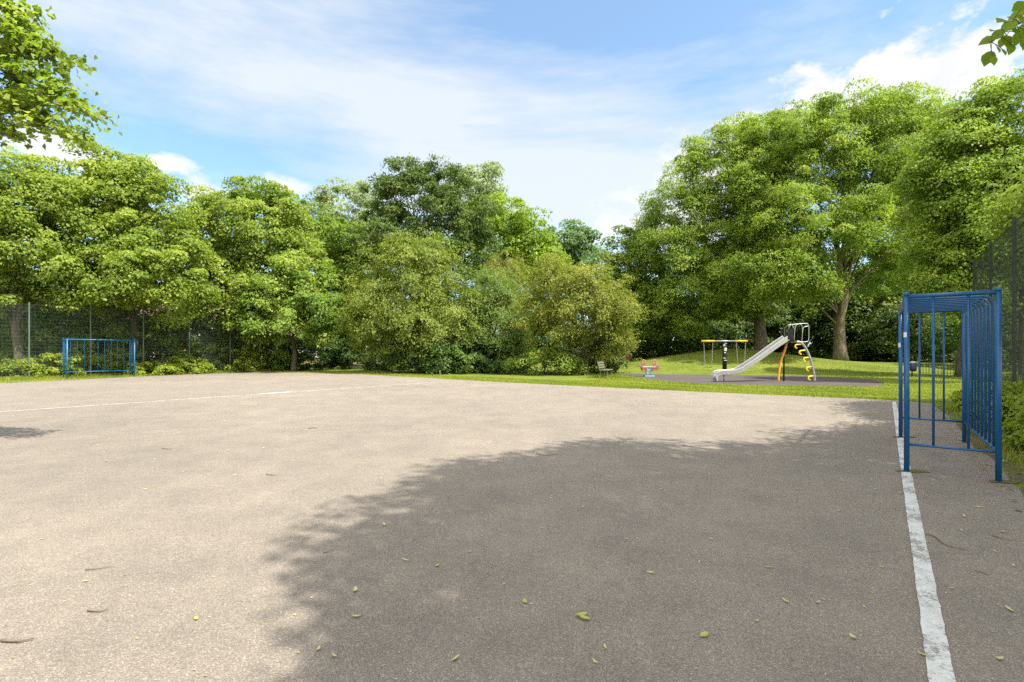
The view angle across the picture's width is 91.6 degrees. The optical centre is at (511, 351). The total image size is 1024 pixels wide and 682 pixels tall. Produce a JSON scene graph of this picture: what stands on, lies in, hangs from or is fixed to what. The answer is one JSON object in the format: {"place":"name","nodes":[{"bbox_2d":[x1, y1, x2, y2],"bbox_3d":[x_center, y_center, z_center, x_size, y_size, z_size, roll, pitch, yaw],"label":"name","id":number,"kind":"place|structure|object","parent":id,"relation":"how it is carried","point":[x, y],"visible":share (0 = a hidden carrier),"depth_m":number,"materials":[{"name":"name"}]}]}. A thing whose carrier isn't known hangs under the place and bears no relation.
{"place":"outdoors","nodes":[
{"label":"outdoors","id":0,"kind":"place"},
{"bbox_2d":[0,372,1023,681],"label":"court asphalt","id":1,"kind":"structure","parent":0,"point":[418,614],"depth_m":3.92,"materials":[{"name":"grey asphalt"}]},
{"bbox_2d":[0,638,33,641],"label":"fallen twig","id":2,"kind":"object","parent":1,"relation":"on","point":[5,640],"visible":1,"depth_m":2.47,"materials":[{"name":"beige wood"}]},
{"bbox_2d":[87,609,106,611],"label":"fallen twig","id":3,"kind":"object","parent":1,"relation":"on","point":[95,610],"visible":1,"depth_m":2.76,"materials":[{"name":"beige wood"}]},
{"bbox_2d":[1,382,431,411],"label":"halfway line","id":4,"kind":"object","parent":1,"relation":"on","point":[194,398],"visible":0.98,"depth_m":15.01,"materials":[{"name":"white paint"}]},
{"bbox_2d":[1,381,1020,681],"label":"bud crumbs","id":5,"kind":"object","parent":1,"relation":"on","point":[489,467],"visible":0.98,"depth_m":6.30,"materials":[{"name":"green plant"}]},
{"bbox_2d":[576,612,589,618],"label":"fallen leaf","id":6,"kind":"object","parent":1,"relation":"on","point":[581,615],"visible":1,"depth_m":2.70,"materials":[{"name":"yellow plant"}]},
{"bbox_2d":[700,632,707,636],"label":"fallen leaf","id":7,"kind":"object","parent":1,"relation":"on","point":[703,634],"visible":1,"depth_m":2.53,"materials":[{"name":"plant"}]},
{"bbox_2d":[895,469,927,472],"bbox_3d":[4.825,1.440,6.006,0.377,0.001,0.191,0,0,0],"label":"worn patch","id":8,"kind":"object","parent":1,"relation":"on","point":[915,471],"visible":0.94,"depth_m":5.98,"materials":[{"name":"soil"}]},
{"bbox_2d":[892,402,955,681],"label":"goal line","id":9,"kind":"object","parent":1,"relation":"on","point":[938,659],"visible":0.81,"depth_m":2.98,"materials":[{"name":"white paint"}]},
{"bbox_2d":[924,533,967,550],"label":"fallen twig","id":10,"kind":"object","parent":1,"relation":"on","point":[942,542],"visible":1,"depth_m":3.74,"materials":[{"name":"grey wood"}]},
{"bbox_2d":[898,287,1002,481],"bbox_3d":[5.985,0.388,6.970,0.862,2.216,3.064,0,0,37],"label":"tube goal","id":11,"kind":"object","parent":1,"relation":"on","point":[962,302],"visible":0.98,"depth_m":6.01,"materials":[{"name":"blue paint"}]},
{"bbox_2d":[989,480,1019,482],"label":"worn patch","id":12,"kind":"object","parent":1,"relation":"on","point":[1008,481],"visible":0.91,"depth_m":5.52,"materials":[{"name":"soil"}]},
{"bbox_2d":[0,348,1023,488],"bbox_3d":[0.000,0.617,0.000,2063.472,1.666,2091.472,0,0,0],"label":"ground","id":13,"kind":"structure","parent":0,"point":[883,365],"depth_m":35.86,"materials":[{"name":"green plant"}]},
{"bbox_2d":[0,357,52,377],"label":"weed patch","id":14,"kind":"object","parent":13,"relation":"on","point":[9,368],"visible":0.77,"depth_m":26.92,"materials":[{"name":"green plant"}]},
{"bbox_2d":[0,305,74,375],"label":"bush","id":15,"kind":"object","parent":13,"relation":"on","point":[8,339],"visible":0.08,"depth_m":29.82,"materials":[{"name":"green plant"}]},
{"bbox_2d":[0,148,103,375],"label":"lime tree","id":16,"kind":"object","parent":13,"relation":"on","point":[32,181],"visible":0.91,"depth_m":27.09,"materials":[{"name":"green plant"}]},
{"bbox_2d":[22,352,86,376],"bbox_3d":[-25.934,0.945,28.164,2.818,1.908,2.743,0,0,44],"label":"weed patch","id":17,"kind":"object","parent":13,"relation":"on","point":[51,369],"visible":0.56,"depth_m":27.86,"materials":[{"name":"green plant"}]},
{"bbox_2d":[0,293,116,374],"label":"bush","id":18,"kind":"object","parent":13,"relation":"on","point":[47,339],"visible":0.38,"depth_m":30.19,"materials":[{"name":"green plant"}]},
{"bbox_2d":[0,0,122,155],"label":"lime tree","id":19,"kind":"object","parent":13,"relation":"on","point":[17,42],"visible":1,"depth_m":6.93,"materials":[{"name":"green plant"}]},
{"bbox_2d":[66,349,128,374],"bbox_3d":[-25.324,0.855,30.359,3.607,2.083,2.899,0,0,0],"label":"weed patch","id":20,"kind":"object","parent":13,"relation":"on","point":[96,358],"visible":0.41,"depth_m":29.99,"materials":[{"name":"green plant"}]},
{"bbox_2d":[63,338,134,378],"bbox_3d":[-23.320,0.388,28.190,0.862,2.216,3.064,0,0,37],"label":"tube goal","id":21,"kind":"object","parent":13,"relation":"on","point":[130,355],"visible":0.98,"depth_m":28.48,"materials":[{"name":"blue paint"}]},
{"bbox_2d":[56,304,175,372],"bbox_3d":[-26.613,-0.946,33.151,7.290,6.137,6.187,0,0,0],"label":"bush","id":22,"kind":"object","parent":13,"relation":"on","point":[116,322],"visible":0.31,"depth_m":31.54,"materials":[{"name":"green plant"}]},
{"bbox_2d":[20,139,224,373],"bbox_3d":[-23.996,-5.661,31.057,11.735,14.581,9.157,0,0,0],"label":"lime tree","id":23,"kind":"object","parent":13,"relation":"on","point":[130,276],"visible":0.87,"depth_m":29.63,"materials":[{"name":"green plant"}]},
{"bbox_2d":[0,302,266,377],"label":"fence","id":24,"kind":"object","parent":13,"relation":"on","point":[136,324],"visible":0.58,"depth_m":30.09,"materials":[{"name":"green metal"}]},
{"bbox_2d":[123,360,185,375],"bbox_3d":[-22.133,1.269,30.772,2.912,1.508,3.024,0,0,37],"label":"weed patch","id":25,"kind":"object","parent":13,"relation":"on","point":[159,368],"visible":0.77,"depth_m":30.33,"materials":[{"name":"green plant"}]},
{"bbox_2d":[86,298,227,362],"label":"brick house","id":26,"kind":"structure","parent":13,"relation":"on","point":[168,316],"depth_m":64.61,"materials":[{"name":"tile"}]},
{"bbox_2d":[113,303,217,368],"bbox_3d":[-24.110,-0.765,34.955,6.423,5.643,5.827,0,0,30],"label":"bush","id":27,"kind":"object","parent":13,"relation":"on","point":[168,341],"visible":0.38,"depth_m":33.80,"materials":[{"name":"green plant"}]},
{"bbox_2d":[157,355,215,373],"bbox_3d":[-21.280,1.088,32.642,3.351,1.767,2.922,0,0,0],"label":"weed patch","id":28,"kind":"object","parent":13,"relation":"on","point":[207,367],"visible":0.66,"depth_m":32.33,"materials":[{"name":"green plant"}]},
{"bbox_2d":[170,312,257,370],"bbox_3d":[-22.188,-0.337,37.026,6.270,5.204,5.596,0,0,0],"label":"bush","id":29,"kind":"object","parent":13,"relation":"on","point":[211,347],"visible":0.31,"depth_m":35.51,"materials":[{"name":"green plant"}]},
{"bbox_2d":[210,348,266,371],"bbox_3d":[-19.535,0.849,35.451,3.738,2.308,2.888,0,0,-19],"label":"weed patch","id":30,"kind":"object","parent":13,"relation":"on","point":[252,367],"visible":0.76,"depth_m":35.02,"materials":[{"name":"green plant"}]},
{"bbox_2d":[159,175,336,367],"bbox_3d":[-19.323,-5.743,36.740,12.677,14.704,9.546,0,0,31],"label":"lime tree","id":31,"kind":"object","parent":13,"relation":"on","point":[288,227],"visible":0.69,"depth_m":35.01,"materials":[{"name":"green plant"}]},
{"bbox_2d":[217,335,300,370],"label":"bush","id":32,"kind":"object","parent":13,"relation":"on","point":[280,352],"visible":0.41,"depth_m":36.80,"materials":[{"name":"green plant"}]},
{"bbox_2d":[213,251,352,370],"bbox_3d":[-16.259,-2.779,35.248,10.144,8.808,6.710,0,0,0],"label":"field maple","id":33,"kind":"object","parent":13,"relation":"on","point":[252,324],"visible":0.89,"depth_m":34.12,"materials":[{"name":"green plant"}]},
{"bbox_2d":[272,335,354,369],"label":"bush","id":34,"kind":"object","parent":13,"relation":"on","point":[322,362],"visible":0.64,"depth_m":39.41,"materials":[{"name":"green plant"}]},
{"bbox_2d":[261,295,374,363],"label":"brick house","id":35,"kind":"structure","parent":13,"relation":"on","point":[306,348],"depth_m":60.00,"materials":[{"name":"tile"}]},
{"bbox_2d":[303,327,365,357],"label":"bush","id":36,"kind":"object","parent":13,"relation":"on","point":[320,350],"visible":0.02,"depth_m":53.15,"materials":[{"name":"green plant"}]},
{"bbox_2d":[318,343,362,368],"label":"bush","id":37,"kind":"object","parent":13,"relation":"on","point":[355,358],"visible":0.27,"depth_m":41.17,"materials":[{"name":"green plant"}]},
{"bbox_2d":[282,200,399,345],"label":"background tree","id":38,"kind":"object","parent":13,"relation":"on","point":[337,253],"visible":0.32,"depth_m":46.17,"materials":[{"name":"green plant"}]},
{"bbox_2d":[297,175,398,283],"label":"background tree","id":39,"kind":"object","parent":13,"relation":"on","point":[358,197],"visible":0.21,"depth_m":73.46,"materials":[{"name":"green plant"}]},
{"bbox_2d":[348,326,386,363],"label":"bush","id":40,"kind":"object","parent":13,"relation":"on","point":[363,347],"visible":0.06,"depth_m":50.95,"materials":[{"name":"green plant"}]},
{"bbox_2d":[360,339,401,370],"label":"bush","id":41,"kind":"object","parent":13,"relation":"on","point":[373,362],"visible":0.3,"depth_m":38.48,"materials":[{"name":"green plant"}]},
{"bbox_2d":[332,228,486,372],"bbox_3d":[-6.700,-3.328,33.766,10.450,10.056,8.229,0,0,0],"label":"hawthorn tree","id":42,"kind":"object","parent":13,"relation":"on","point":[424,296],"visible":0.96,"depth_m":32.37,"materials":[{"name":"green plant"}]},
{"bbox_2d":[379,317,455,372],"bbox_3d":[-6.484,-0.172,35.217,6.018,4.963,5.479,0,0,0],"label":"bush","id":43,"kind":"object","parent":13,"relation":"on","point":[396,357],"visible":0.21,"depth_m":33.54,"materials":[{"name":"green plant"}]},
{"bbox_2d":[339,151,501,343],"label":"dark tree","id":44,"kind":"object","parent":13,"relation":"on","point":[436,203],"visible":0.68,"depth_m":40.42,"materials":[{"name":"green plant"}]},
{"bbox_2d":[401,338,490,374],"bbox_3d":[-4.391,0.667,33.477,5.681,3.145,5.110,0,0,38],"label":"bush","id":45,"kind":"object","parent":13,"relation":"on","point":[431,366],"visible":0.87,"depth_m":32.22,"materials":[{"name":"green plant"}]},
{"bbox_2d":[440,160,510,354],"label":"background tree","id":46,"kind":"object","parent":13,"relation":"on","point":[492,173],"visible":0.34,"depth_m":63.41,"materials":[{"name":"green plant"}]},
{"bbox_2d":[423,265,538,371],"bbox_3d":[-1.544,-2.120,35.211,7.855,8.253,7.211,0,0,31],"label":"willow tree","id":47,"kind":"object","parent":13,"relation":"on","point":[499,312],"visible":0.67,"depth_m":33.55,"materials":[{"name":"green plant"}]},
{"bbox_2d":[453,338,537,373],"bbox_3d":[-1.137,0.606,34.033,5.873,3.380,5.131,0,0,0],"label":"bush","id":48,"kind":"object","parent":13,"relation":"on","point":[494,366],"visible":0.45,"depth_m":32.90,"materials":[{"name":"green plant"}]},
{"bbox_2d":[478,249,532,331],"bbox_3d":[-0.600,-3.166,38.732,4.360,9.572,3.772,0,0,-14],"label":"birch tree","id":49,"kind":"object","parent":13,"relation":"on","point":[511,264],"visible":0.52,"depth_m":38.15,"materials":[{"name":"green plant"}]},
{"bbox_2d":[0,269,1017,360],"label":"woodland","id":50,"kind":"object","parent":13,"relation":"on","point":[543,337],"visible":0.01,"depth_m":85.52,"materials":[{"name":"green plant"}]},
{"bbox_2d":[0,369,1023,464],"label":"long grass","id":51,"kind":"structure","parent":13,"relation":"on","point":[1004,448],"depth_m":25.69,"materials":[{"name":"green plant"}]},
{"bbox_2d":[450,191,574,333],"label":"background tree","id":52,"kind":"object","parent":13,"relation":"on","point":[518,224],"visible":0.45,"depth_m":46.00,"materials":[{"name":"green plant"}]},
{"bbox_2d":[501,345,589,375],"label":"bush","id":53,"kind":"object","parent":13,"relation":"on","point":[575,366],"visible":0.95,"depth_m":30.64,"materials":[{"name":"green plant"}]},
{"bbox_2d":[529,218,626,354],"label":"background tree","id":54,"kind":"object","parent":13,"relation":"on","point":[575,241],"visible":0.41,"depth_m":59.84,"materials":[{"name":"green plant"}]},
{"bbox_2d":[508,251,651,373],"bbox_3d":[4.232,-2.304,31.238,8.995,7.879,6.838,0,0,0],"label":"olive tree","id":55,"kind":"object","parent":13,"relation":"on","point":[605,298],"visible":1,"depth_m":30.13,"materials":[{"name":"green plant"}]},
{"bbox_2d":[551,341,631,373],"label":"bush","id":56,"kind":"object","parent":13,"relation":"on","point":[592,363],"visible":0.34,"depth_m":33.09,"materials":[{"name":"green plant"}]},
{"bbox_2d":[597,361,612,376],"bbox_3d":[5.205,0.989,27.840,0.624,0.932,1.600,0,0,22],"label":"park bench","id":57,"kind":"object","parent":13,"relation":"on","point":[601,366],"visible":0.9,"depth_m":27.70,"materials":[{"name":"brown wood"}]},
{"bbox_2d":[590,325,657,363],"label":"bush","id":58,"kind":"object","parent":13,"relation":"on","point":[634,354],"visible":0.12,"depth_m":49.40,"materials":[{"name":"green plant"}]},
{"bbox_2d":[593,222,685,361],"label":"background tree","id":59,"kind":"object","parent":13,"relation":"on","point":[639,286],"visible":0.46,"depth_m":45.36,"materials":[{"name":"green plant"}]},
{"bbox_2d":[631,302,743,359],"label":"bush","id":60,"kind":"object","parent":13,"relation":"on","point":[676,345],"visible":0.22,"depth_m":51.14,"materials":[{"name":"green plant"}]},
{"bbox_2d":[622,108,824,349],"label":"ash tree","id":61,"kind":"object","parent":13,"relation":"on","point":[697,198],"visible":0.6,"depth_m":42.23,"materials":[{"name":"green plant"}]},
{"bbox_2d":[644,220,819,332],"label":"background tree","id":62,"kind":"object","parent":13,"relation":"on","point":[720,286],"visible":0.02,"depth_m":57.08,"materials":[{"name":"green plant"}]},
{"bbox_2d":[681,299,805,352],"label":"bush","id":63,"kind":"object","parent":13,"relation":"on","point":[780,321],"visible":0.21,"depth_m":52.17,"materials":[{"name":"green plant"}]},
{"bbox_2d":[617,373,883,386],"bbox_3d":[12.616,1.442,27.753,11.743,0.001,14.495,0,0,0],"label":"safety surface","id":64,"kind":"object","parent":13,"relation":"on","point":[792,380],"visible":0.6,"depth_m":24.89,"materials":[{"name":"rubber"}]},
{"bbox_2d":[638,359,659,376],"bbox_3d":[7.920,0.950,28.800,1.220,1.000,0.450,0,0,0],"label":"spring seesaw","id":65,"kind":"object","parent":64,"relation":"on","point":[650,369],"visible":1,"depth_m":28.74},
{"bbox_2d":[701,340,747,369],"bbox_3d":[13.444,0.385,31.499,2.902,2.230,0.265,0,0,0],"label":"tee swing","id":66,"kind":"object","parent":64,"relation":"on","point":[724,354],"visible":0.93,"depth_m":31.45,"materials":[{"name":"metal"}]},
{"bbox_2d":[711,323,815,381],"bbox_3d":[12.146,0.047,24.030,4.895,2.816,0.660,0,0,0],"label":"playground slide","id":67,"kind":"object","parent":64,"relation":"on","point":[783,339],"visible":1,"depth_m":23.86,"materials":[{"name":"metal"}]},
{"bbox_2d":[747,296,860,357],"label":"bush","id":68,"kind":"object","parent":13,"relation":"on","point":[772,333],"visible":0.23,"depth_m":52.20,"materials":[{"name":"green plant"}]},
{"bbox_2d":[707,76,956,360],"bbox_3d":[26.821,-10.085,39.452,23.127,21.938,12.616,0,0,0],"label":"ash tree","id":69,"kind":"object","parent":13,"relation":"on","point":[848,224],"visible":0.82,"depth_m":37.70,"materials":[{"name":"green plant"}]},
{"bbox_2d":[809,302,927,361],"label":"bush","id":70,"kind":"object","parent":13,"relation":"on","point":[854,349],"visible":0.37,"depth_m":48.17,"materials":[{"name":"green plant"}]},
{"bbox_2d":[794,244,945,360],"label":"background tree","id":71,"kind":"object","parent":13,"relation":"on","point":[889,299],"visible":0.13,"depth_m":48.99,"materials":[{"name":"green plant"}]},
{"bbox_2d":[910,361,916,375],"bbox_3d":[23.550,1.023,29.220,0.360,0.943,0.355,0,0,0],"label":"litter bin","id":72,"kind":"object","parent":13,"relation":"on","point":[913,365],"visible":0.9,"depth_m":29.11,"materials":[{"name":"plastic"}]},
{"bbox_2d":[861,302,1005,362],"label":"bush","id":73,"kind":"object","parent":13,"relation":"on","point":[878,330],"visible":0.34,"depth_m":43.47,"materials":[{"name":"green plant"}]},
{"bbox_2d":[882,66,1023,378],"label":"lime tree","id":74,"kind":"object","parent":13,"relation":"on","point":[980,148],"visible":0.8,"depth_m":21.89,"materials":[{"name":"green plant"}]},
{"bbox_2d":[884,128,1022,376],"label":"lime tree","id":75,"kind":"object","parent":13,"relation":"on","point":[902,218],"visible":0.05,"depth_m":28.76,"materials":[{"name":"green plant"}]},
{"bbox_2d":[948,382,987,409],"bbox_3d":[11.349,1.239,11.967,1.695,1.045,1.724,0,0,0],"label":"weed patch","id":76,"kind":"object","parent":13,"relation":"on","point":[957,395],"visible":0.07,"depth_m":12.04,"materials":[{"name":"green plant"}]},
{"bbox_2d":[920,301,1017,367],"bbox_3d":[34.529,-1.173,36.193,8.253,5.980,6.965,0,0,0],"label":"bush","id":77,"kind":"object","parent":13,"relation":"on","point":[950,348],"visible":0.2,"depth_m":37.06,"materials":[{"name":"green plant"}]},
{"bbox_2d":[920,357,1017,375],"bbox_3d":[29.500,0.917,27.750,10.630,1.150,0.082,0,0,31],"label":"railing","id":78,"kind":"object","parent":13,"relation":"on","point":[950,373],"visible":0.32,"depth_m":29.75,"materials":[{"name":"black metal"}]},
{"bbox_2d":[938,408,1023,496],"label":"soil strip","id":79,"kind":"object","parent":13,"relation":"on","point":[1008,464],"visible":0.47,"depth_m":7.01,"materials":[{"name":"brown soil"}]},
{"bbox_2d":[936,409,1023,510],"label":"leaf litter","id":80,"kind":"object","parent":79,"relation":"on","point":[985,453],"visible":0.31,"depth_m":7.23,"materials":[{"name":"brown plant"}]},
{"bbox_2d":[961,385,1010,423],"bbox_3d":[10.093,1.162,10.041,1.760,1.096,1.815,0,0,0],"label":"weed patch","id":81,"kind":"object","parent":13,"relation":"on","point":[983,396],"visible":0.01,"depth_m":10.34,"materials":[{"name":"green plant"}]},
{"bbox_2d":[952,372,1022,398],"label":"weed patch","id":82,"kind":"object","parent":13,"relation":"on","point":[1004,380],"visible":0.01,"depth_m":13.14,"materials":[{"name":"green plant"}]},
{"bbox_2d":[959,273,1017,370],"bbox_3d":[27.421,-1.525,26.151,6.224,6.083,6.634,0,0,0],"label":"bush","id":83,"kind":"object","parent":13,"relation":"on","point":[1008,334],"visible":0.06,"depth_m":26.03,"materials":[{"name":"green plant"}]},
{"bbox_2d":[962,166,1023,260],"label":"lime tree","id":84,"kind":"object","parent":13,"relation":"on","point":[1003,213],"visible":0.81,"depth_m":11.76,"materials":[{"name":"green plant"}]},
{"bbox_2d":[972,212,1023,383],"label":"fence","id":85,"kind":"object","parent":13,"relation":"on","point":[998,260],"visible":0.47,"depth_m":10.18,"materials":[{"name":"green metal"}]},
{"bbox_2d":[973,380,1023,438],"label":"weed patch","id":86,"kind":"object","parent":13,"relation":"on","point":[1016,389],"visible":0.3,"depth_m":8.44,"materials":[{"name":"green plant"}]},
{"bbox_2d":[978,1,1023,65],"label":"lime tree","id":87,"kind":"object","parent":13,"relation":"on","point":[1015,17],"visible":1,"depth_m":3.50,"materials":[{"name":"green plant"}]},
{"bbox_2d":[1002,398,1023,448],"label":"weed patch","id":88,"kind":"object","parent":13,"relation":"on","point":[1016,427],"visible":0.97,"depth_m":7.19,"materials":[{"name":"green plant"}]},
{"bbox_2d":[0,0,1023,351],"label":"sky","id":89,"kind":"structure","parent":0,"point":[582,105],"materials":[{"name":"blue"}]}
]}

